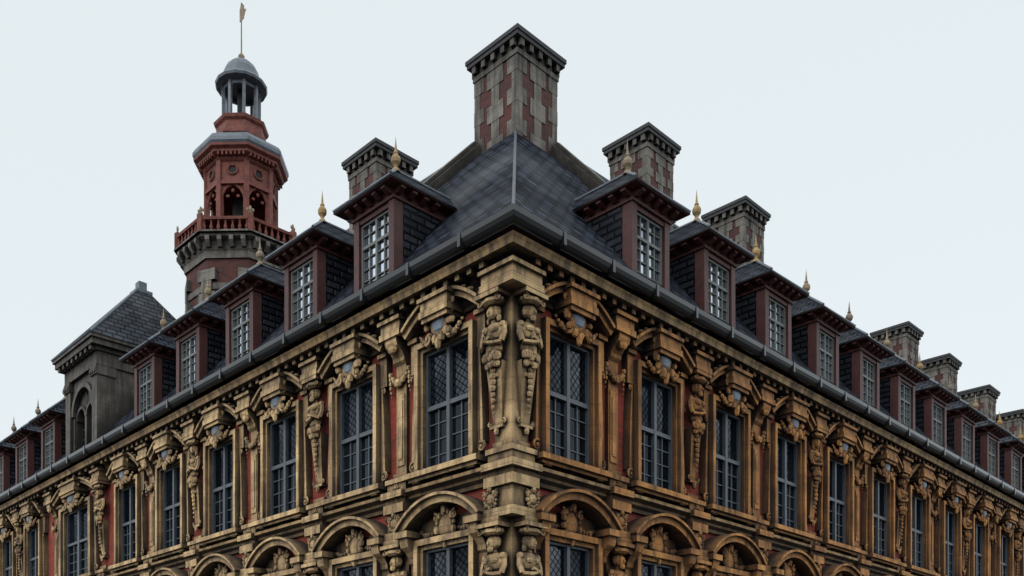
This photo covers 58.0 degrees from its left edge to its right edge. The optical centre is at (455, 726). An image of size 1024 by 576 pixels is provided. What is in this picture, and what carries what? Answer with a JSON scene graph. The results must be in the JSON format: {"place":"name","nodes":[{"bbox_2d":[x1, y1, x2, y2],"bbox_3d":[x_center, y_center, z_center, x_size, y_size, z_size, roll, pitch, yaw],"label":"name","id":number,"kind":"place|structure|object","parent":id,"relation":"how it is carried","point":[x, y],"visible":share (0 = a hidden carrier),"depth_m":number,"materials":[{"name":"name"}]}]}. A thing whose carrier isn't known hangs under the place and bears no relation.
{"place":"outdoors","nodes":[
{"label":"outdoors","id":0,"kind":"place"},
{"bbox_2d":[0,0,1023,440],"label":"sky","id":1,"kind":"structure","parent":0,"point":[881,142],"materials":[{"name":"white"}]},
{"bbox_2d":[7,309,1023,575],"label":"walls","id":2,"kind":"structure","parent":0,"point":[109,497],"depth_m":19.63,"materials":[{"name":"stone"}]},
{"bbox_2d":[42,490,58,575],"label":"pilaster","id":3,"kind":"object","parent":2,"relation":"attached to","point":[50,508],"depth_m":30.72,"materials":[{"name":"stone"}]},
{"bbox_2d":[135,441,156,572],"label":"pilaster","id":4,"kind":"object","parent":2,"relation":"attached to","point":[146,463],"depth_m":25.48,"materials":[{"name":"stone"}]},
{"bbox_2d":[140,572,152,575],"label":"pier","id":5,"kind":"structure","parent":2,"relation":"attached to","point":[146,574],"depth_m":25.34,"materials":[{"name":"stone"}]},
{"bbox_2d":[151,567,188,575],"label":"window","id":6,"kind":"structure","parent":2,"relation":"attached to","point":[163,571],"depth_m":24.15,"materials":[{"name":"stone"}]},
{"bbox_2d":[186,559,201,575],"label":"pier","id":7,"kind":"structure","parent":2,"relation":"attached to","point":[191,565],"depth_m":23.44,"materials":[{"name":"stone"}]},
{"bbox_2d":[180,417,204,560],"bbox_3d":[-6.672,-6.057,23.537,0.474,3.634,0.640,0,0,-43],"label":"pilaster","id":8,"kind":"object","parent":7,"relation":"on","point":[192,441],"depth_m":23.45,"materials":[{"name":"stone"}]},
{"bbox_2d":[191,553,242,575],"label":"window","id":9,"kind":"structure","parent":2,"relation":"attached to","point":[211,564],"depth_m":22.48,"materials":[{"name":"stone"}]},
{"bbox_2d":[234,388,261,545],"bbox_3d":[-4.824,-6.057,21.569,0.470,3.634,0.650,0,0,-43],"label":"pilaster","id":10,"kind":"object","parent":2,"relation":"attached to","point":[250,418],"depth_m":21.56,"materials":[{"name":"stone"}]},
{"bbox_2d":[239,543,258,575],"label":"pier","id":11,"kind":"structure","parent":2,"relation":"attached to","point":[246,551],"depth_m":21.48,"materials":[{"name":"stone"}]},
{"bbox_2d":[245,537,311,575],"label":"arched pediment","id":12,"kind":"structure","parent":2,"relation":"attached to","point":[262,556],"depth_m":20.56,"materials":[{"name":"stone"}]},
{"bbox_2d":[301,524,327,575],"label":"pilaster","id":13,"kind":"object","parent":2,"relation":"attached to","point":[312,534],"depth_m":19.51,"materials":[{"name":"stone"}]},
{"bbox_2d":[298,353,328,527],"bbox_3d":[-2.972,-6.057,19.603,0.474,3.634,0.640,0,0,-43],"label":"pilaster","id":14,"kind":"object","parent":13,"relation":"on","point":[312,381],"depth_m":19.52,"materials":[{"name":"stone"}]},
{"bbox_2d":[311,516,393,575],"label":"window","id":15,"kind":"structure","parent":2,"relation":"attached to","point":[356,553],"depth_m":18.61,"materials":[{"name":"stone"}]},
{"bbox_2d":[377,310,411,505],"bbox_3d":[-1.124,-6.057,17.636,0.470,3.634,0.664,0,0,-43],"label":"pilaster","id":16,"kind":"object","parent":2,"relation":"attached to","point":[393,341],"depth_m":17.62,"materials":[{"name":"stone"}]},
{"bbox_2d":[380,501,411,575],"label":"pilaster","id":17,"kind":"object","parent":2,"relation":"attached to","point":[391,547],"depth_m":17.54,"materials":[{"name":"stone"}]},
{"bbox_2d":[393,491,490,575],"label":"window","id":18,"kind":"structure","parent":2,"relation":"attached to","point":[447,541],"depth_m":16.69,"materials":[{"name":"stone"}]},
{"bbox_2d":[475,253,547,575],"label":"corner pier","id":19,"kind":"structure","parent":2,"relation":"attached to","point":[511,297],"depth_m":15.62,"materials":[{"name":"stone"}]},
{"bbox_2d":[0,230,1023,575],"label":"cornice","id":20,"kind":"structure","parent":2,"relation":"attached to","point":[492,252],"depth_m":18.85,"materials":[{"name":"stone"}]},
{"bbox_2d":[0,507,20,575],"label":"pilaster","id":21,"kind":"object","parent":20,"relation":"attached to","point":[8,562],"depth_m":33.88,"materials":[{"name":"stone"}]},
{"bbox_2d":[13,493,49,575],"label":"window","id":22,"kind":"structure","parent":20,"relation":"attached to","point":[36,557],"depth_m":31.80,"materials":[{"name":"stone"}]},
{"bbox_2d":[44,464,101,575],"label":"window","id":23,"kind":"structure","parent":20,"relation":"attached to","point":[80,552],"depth_m":29.26,"materials":[{"name":"stone"}]},
{"bbox_2d":[101,441,148,572],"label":"window","id":24,"kind":"structure","parent":20,"relation":"on","point":[130,524],"depth_m":26.43,"materials":[{"name":"stone"}]},
{"bbox_2d":[140,417,193,560],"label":"window","id":25,"kind":"structure","parent":20,"relation":"attached to","point":[174,521],"depth_m":24.53,"materials":[{"name":"stone"}]},
{"bbox_2d":[187,389,248,546],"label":"window","id":26,"kind":"structure","parent":20,"relation":"attached to","point":[225,494],"depth_m":22.51,"materials":[{"name":"stone"}]},
{"bbox_2d":[242,355,312,530],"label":"window","id":27,"kind":"structure","parent":20,"relation":"attached to","point":[286,480],"depth_m":20.56,"materials":[{"name":"stone"}]},
{"bbox_2d":[308,313,392,510],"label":"window","id":28,"kind":"structure","parent":20,"relation":"attached to","point":[359,459],"depth_m":18.57,"materials":[{"name":"stone"}]},
{"bbox_2d":[389,261,490,485],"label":"window","id":29,"kind":"structure","parent":20,"relation":"attached to","point":[450,428],"depth_m":16.63,"materials":[{"name":"stone"}]},
{"bbox_2d":[0,133,1023,504],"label":"roof","id":30,"kind":"structure","parent":20,"relation":"on","point":[548,189],"depth_m":20.17,"materials":[{"name":"stone"}]},
{"bbox_2d":[0,203,1023,502],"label":"gutter","id":31,"kind":"object","parent":20,"relation":"on","point":[530,223],"visible":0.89,"depth_m":19.07,"materials":[{"name":"metal"}]},
{"bbox_2d":[283,129,678,271],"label":"roof ridges","id":32,"kind":"object","parent":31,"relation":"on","point":[514,175],"visible":0.09,"depth_m":20.33,"materials":[{"name":"grey metal"}]},
{"bbox_2d":[0,419,16,505],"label":"dormer","id":33,"kind":"object","parent":32,"relation":"attached to","point":[7,466],"visible":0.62,"depth_m":36.05,"materials":[{"name":"wood"}]},
{"bbox_2d":[3,403,40,495],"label":"dormer","id":34,"kind":"object","parent":32,"relation":"attached to","point":[25,440],"visible":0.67,"depth_m":34.19,"materials":[{"name":"wood"}]},
{"bbox_2d":[28,391,65,483],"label":"dormer","id":35,"kind":"object","parent":32,"relation":"attached to","point":[50,422],"visible":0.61,"depth_m":32.20,"materials":[{"name":"wood"}]},
{"bbox_2d":[51,281,175,470],"bbox_3d":[-10.645,-11.570,31.215,4.851,6.900,3.358,0,0,-43],"label":"large dormer","id":36,"kind":"object","parent":32,"relation":"on","point":[98,390],"visible":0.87,"depth_m":29.56,"materials":[{"name":"stone"}]},
{"bbox_2d":[119,308,175,432],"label":"dormer","id":37,"kind":"object","parent":32,"relation":"attached to","point":[151,361],"visible":0.72,"depth_m":26.67,"materials":[{"name":"wood"}]},
{"bbox_2d":[159,278,225,409],"bbox_3d":[-6.583,-10.235,25.491,2.511,4.390,1.970,0,0,-43],"label":"dormer","id":38,"kind":"object","parent":32,"relation":"attached to","point":[197,333],"visible":0.75,"depth_m":24.76,"materials":[{"name":"wood"}]},
{"bbox_2d":[174,2,296,393],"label":"belfry tower","id":39,"kind":"structure","parent":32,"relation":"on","point":[239,162],"depth_m":32.60,"materials":[{"name":"stone"}]},
{"bbox_2d":[208,240,283,383],"bbox_3d":[-4.726,-10.235,23.517,2.511,4.390,1.970,0,0,-43],"label":"dormer","id":40,"kind":"object","parent":32,"relation":"attached to","point":[250,300],"visible":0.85,"depth_m":22.79,"materials":[{"name":"wood"}]},
{"bbox_2d":[265,192,353,352],"bbox_3d":[-2.866,-10.235,21.539,2.511,4.390,1.970,0,0,-43],"label":"dormer","id":41,"kind":"object","parent":32,"relation":"attached to","point":[315,262],"visible":0.83,"depth_m":20.86,"materials":[{"name":"wood"}]},
{"bbox_2d":[341,137,418,233],"bbox_3d":[-2.271,-15.270,27.677,1.660,3.400,1.660,0,0,-43],"label":"chimney","id":42,"kind":"object","parent":32,"relation":"on","point":[367,165],"visible":0.26,"depth_m":27.11,"materials":[{"name":"stone"}]},
{"bbox_2d":[333,139,456,314],"bbox_3d":[-1.033,-10.235,19.591,2.511,4.390,1.970,0,0,-43],"label":"dormer","id":43,"kind":"object","parent":32,"relation":"attached to","point":[395,216],"visible":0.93,"depth_m":18.95,"materials":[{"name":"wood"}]},
{"bbox_2d":[423,141,605,189],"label":"roof slope","id":44,"kind":"structure","parent":32,"relation":"attached to","point":[559,152],"depth_m":23.40,"materials":[{"name":"stone"}]},
{"bbox_2d":[465,23,566,243],"bbox_3d":[1.542,-14.820,23.624,1.840,4.500,1.840,0,0,-43],"label":"chimney","id":45,"kind":"object","parent":32,"relation":"on","point":[515,69],"visible":0.63,"depth_m":23.06,"materials":[{"name":"stone"}]},
{"bbox_2d":[572,139,690,313],"bbox_3d":[3.420,-10.235,19.694,1.970,4.390,2.511,0,0,-43],"label":"dormer","id":46,"kind":"object","parent":32,"relation":"attached to","point":[628,216],"visible":0.83,"depth_m":19.02,"materials":[{"name":"wood"}]},
{"bbox_2d":[602,122,680,230],"bbox_3d":[5.530,-15.520,27.375,1.660,3.400,1.660,0,0,-43],"label":"chimney","id":47,"kind":"object","parent":32,"relation":"on","point":[654,151],"visible":0.5,"depth_m":26.81,"materials":[{"name":"stone"}]},
{"bbox_2d":[669,190,754,349],"bbox_3d":[5.373,-10.235,21.530,1.970,4.390,2.511,-1,0,-43],"label":"dormer","id":48,"kind":"object","parent":32,"relation":"attached to","point":[706,260],"visible":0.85,"depth_m":20.80,"materials":[{"name":"wood"}]},
{"bbox_2d":[701,195,770,266],"bbox_3d":[9.463,-15.562,31.075,1.660,3.400,1.660,0,0,-43],"label":"chimney","id":49,"kind":"object","parent":32,"relation":"on","point":[743,221],"visible":0.38,"depth_m":30.49,"materials":[{"name":"stone"}]},
{"bbox_2d":[735,236,809,379],"bbox_3d":[7.353,-10.235,23.393,1.970,4.390,2.511,-1,0,-43],"label":"dormer","id":50,"kind":"object","parent":32,"relation":"attached to","point":[767,296],"visible":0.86,"depth_m":22.64,"materials":[{"name":"wood"}]},
{"bbox_2d":[791,271,855,404],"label":"dormer","id":51,"kind":"object","parent":32,"relation":"attached to","point":[818,328],"visible":0.62,"depth_m":24.47,"materials":[{"name":"wood"}]},
{"bbox_2d":[839,303,895,426],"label":"dormer","id":52,"kind":"object","parent":32,"relation":"attached to","point":[862,354],"visible":0.66,"depth_m":26.28,"materials":[{"name":"wood"}]},
{"bbox_2d":[870,321,923,366],"bbox_3d":[19.351,-15.580,40.376,1.660,3.400,1.660,0,0,-43],"label":"chimney","id":53,"kind":"object","parent":32,"relation":"on","point":[904,338],"visible":0.44,"depth_m":39.76,"materials":[{"name":"stone"}]},
{"bbox_2d":[880,331,929,445],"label":"dormer","id":54,"kind":"object","parent":32,"relation":"attached to","point":[901,378],"visible":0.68,"depth_m":28.08,"materials":[{"name":"wood"}]},
{"bbox_2d":[915,354,960,463],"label":"dormer","id":55,"kind":"object","parent":32,"relation":"attached to","point":[933,399],"visible":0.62,"depth_m":29.91,"materials":[{"name":"wood"}]},
{"bbox_2d":[921,353,961,394],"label":"chimney","id":56,"kind":"object","parent":32,"relation":"on","point":[941,369],"visible":0.29,"depth_m":43.04,"materials":[{"name":"stone"}]},
{"bbox_2d":[946,377,987,478],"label":"dormer","id":57,"kind":"object","parent":32,"relation":"attached to","point":[964,417],"visible":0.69,"depth_m":31.77,"materials":[{"name":"wood"}]},
{"bbox_2d":[957,384,1000,422],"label":"chimney","id":58,"kind":"object","parent":32,"relation":"on","point":[987,396],"visible":0.38,"depth_m":46.88,"materials":[{"name":"stone"}]},
{"bbox_2d":[972,393,1011,491],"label":"dormer","id":59,"kind":"object","parent":32,"relation":"attached to","point":[990,434],"visible":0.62,"depth_m":33.58,"materials":[{"name":"wood"}]},
{"bbox_2d":[996,409,1023,441],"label":"chimney","id":60,"kind":"object","parent":32,"relation":"on","point":[1013,422],"visible":0.34,"depth_m":50.52,"materials":[{"name":"stone"}]},
{"bbox_2d":[997,411,1023,503],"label":"dormer","id":61,"kind":"object","parent":32,"relation":"attached to","point":[1011,450],"visible":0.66,"depth_m":35.42,"materials":[{"name":"wood"}]},
{"bbox_2d":[1018,426,1023,489],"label":"dormer","id":62,"kind":"object","parent":32,"relation":"attached to","point":[1020,436],"visible":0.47,"depth_m":37.34,"materials":[{"name":"wood"}]},
{"bbox_2d":[528,258,625,482],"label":"window","id":63,"kind":"structure","parent":20,"relation":"on","point":[566,432],"depth_m":16.52,"materials":[{"name":"stone"}]},
{"bbox_2d":[603,306,637,502],"bbox_3d":[3.076,-6.057,17.439,0.659,3.634,0.470,0,0,-43],"label":"pilaster","id":64,"kind":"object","parent":20,"relation":"on","point":[623,334],"depth_m":17.43,"materials":[{"name":"stone"}]},
{"bbox_2d":[621,308,704,506],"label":"window","id":65,"kind":"structure","parent":20,"relation":"on","point":[653,441],"depth_m":18.32,"materials":[{"name":"stone"}]},
{"bbox_2d":[683,347,713,523],"bbox_3d":[5.038,-6.057,19.288,0.640,3.634,0.474,0,0,-43],"label":"pilaster","id":66,"kind":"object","parent":20,"relation":"on","point":[700,375],"depth_m":19.20,"materials":[{"name":"stone"}]},
{"bbox_2d":[698,348,768,526],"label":"window","id":67,"kind":"structure","parent":20,"relation":"on","point":[725,467],"depth_m":20.19,"materials":[{"name":"stone"}]},
{"bbox_2d":[749,381,776,541],"bbox_3d":[7.005,-6.057,21.136,0.664,3.634,0.470,0,0,-43],"label":"pilaster","id":68,"kind":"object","parent":20,"relation":"on","point":[761,410],"depth_m":21.13,"materials":[{"name":"stone"}]},
{"bbox_2d":[761,381,823,542],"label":"window","id":69,"kind":"structure","parent":20,"relation":"on","point":[784,489],"depth_m":22.04,"materials":[{"name":"stone"}]},
{"bbox_2d":[806,410,829,556],"bbox_3d":[8.971,-6.057,22.988,0.640,3.634,0.474,0,0,-43],"label":"pilaster","id":70,"kind":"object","parent":20,"relation":"on","point":[815,436],"depth_m":22.89,"materials":[{"name":"stone"}]},
{"bbox_2d":[815,410,868,556],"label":"window","id":71,"kind":"structure","parent":20,"relation":"on","point":[834,516],"depth_m":23.92,"materials":[{"name":"stone"}]},
{"bbox_2d":[853,434,874,568],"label":"pilaster","id":72,"kind":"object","parent":20,"relation":"on","point":[862,457],"depth_m":24.82,"materials":[{"name":"stone"}]},
{"bbox_2d":[860,433,908,568],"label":"window","id":73,"kind":"structure","parent":20,"relation":"on","point":[877,529],"depth_m":25.67,"materials":[{"name":"stone"}]},
{"bbox_2d":[894,454,913,575],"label":"pilaster","id":74,"kind":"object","parent":20,"relation":"on","point":[901,494],"depth_m":26.59,"materials":[{"name":"stone"}]},
{"bbox_2d":[899,454,942,575],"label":"window","id":75,"kind":"structure","parent":20,"relation":"on","point":[915,554],"depth_m":27.64,"materials":[{"name":"stone"}]},
{"bbox_2d":[933,471,972,575],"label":"window","id":76,"kind":"structure","parent":20,"relation":"on","point":[948,542],"depth_m":29.35,"materials":[{"name":"stone"}]},
{"bbox_2d":[961,488,976,575],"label":"pilaster","id":77,"kind":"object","parent":20,"relation":"on","point":[966,513],"depth_m":30.28,"materials":[{"name":"stone"}]},
{"bbox_2d":[964,487,999,575],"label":"window","id":78,"kind":"structure","parent":20,"relation":"on","point":[977,562],"depth_m":31.26,"materials":[{"name":"stone"}]},
{"bbox_2d":[989,502,1002,575],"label":"pilaster","id":79,"kind":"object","parent":20,"relation":"on","point":[996,515],"depth_m":32.17,"materials":[{"name":"stone"}]},
{"bbox_2d":[990,501,1023,575],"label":"window","id":80,"kind":"structure","parent":20,"relation":"on","point":[1002,555],"depth_m":32.92,"materials":[{"name":"stone"}]},
{"bbox_2d":[1014,515,1023,575],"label":"pilaster","id":81,"kind":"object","parent":20,"relation":"on","point":[1018,530],"depth_m":33.96,"materials":[{"name":"stone"}]},
{"bbox_2d":[1014,515,1023,575],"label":"window","id":82,"kind":"structure","parent":20,"relation":"on","point":[1021,568],"depth_m":34.45,"materials":[{"name":"stone"}]},
{"bbox_2d":[534,489,622,575],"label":"window","id":83,"kind":"structure","parent":2,"relation":"attached to","point":[570,543],"depth_m":16.57,"materials":[{"name":"stone"}]},
{"bbox_2d":[604,499,634,575],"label":"pilaster","id":84,"kind":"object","parent":2,"relation":"attached to","point":[614,565],"depth_m":17.34,"materials":[{"name":"stone"}]},
{"bbox_2d":[621,513,701,575],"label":"window","id":85,"kind":"structure","parent":2,"relation":"attached to","point":[656,552],"depth_m":18.37,"materials":[{"name":"stone"}]},
{"bbox_2d":[685,521,711,575],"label":"pilaster","id":86,"kind":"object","parent":2,"relation":"attached to","point":[702,562],"depth_m":19.19,"materials":[{"name":"stone"}]},
{"bbox_2d":[701,533,766,575],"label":"window","id":87,"kind":"structure","parent":2,"relation":"attached to","point":[741,555],"depth_m":20.19,"materials":[{"name":"stone"}]},
{"bbox_2d":[753,539,771,575],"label":"pier","id":88,"kind":"structure","parent":2,"relation":"attached to","point":[764,547],"depth_m":21.05,"materials":[{"name":"stone"}]},
{"bbox_2d":[767,549,820,575],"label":"window","id":89,"kind":"structure","parent":2,"relation":"attached to","point":[800,563],"depth_m":22.00,"materials":[{"name":"stone"}]},
{"bbox_2d":[809,555,823,573],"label":"pier","id":90,"kind":"structure","parent":2,"relation":"attached to","point":[818,560],"depth_m":22.90,"materials":[{"name":"stone"}]},
{"bbox_2d":[821,563,861,575],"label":"window","id":91,"kind":"structure","parent":2,"relation":"attached to","point":[846,569],"depth_m":23.63,"materials":[{"name":"stone"}]},
{"bbox_2d":[857,567,868,575],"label":"pier","id":92,"kind":"structure","parent":2,"relation":"attached to","point":[863,572],"depth_m":24.73,"materials":[{"name":"stone"}]},
{"bbox_2d":[930,472,946,575],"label":"pilaster","id":93,"kind":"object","parent":2,"relation":"attached to","point":[939,488],"depth_m":28.53,"materials":[{"name":"stone"}]},
{"bbox_3d":[-10.733,-2.356,27.878,0.440,3.772,0.621,0,0,-43],"label":"pier","id":94,"kind":"object","parent":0,"visible":0},
{"bbox_2d":[89,464,110,575],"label":"pilaster","id":95,"kind":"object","parent":94,"relation":"on","point":[100,482],"depth_m":27.77,"materials":[{"name":"stone"}]},
{"bbox_3d":[-15.656,-2.356,33.112,0.440,3.772,0.621,0,0,-43],"label":"pier","id":96,"kind":"object","parent":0,"visible":0},
{"bbox_2d":[10,508,23,575],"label":"pilaster","id":97,"kind":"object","parent":96,"relation":"on","point":[19,530],"depth_m":32.99,"materials":[{"name":"stone"}]}
]}

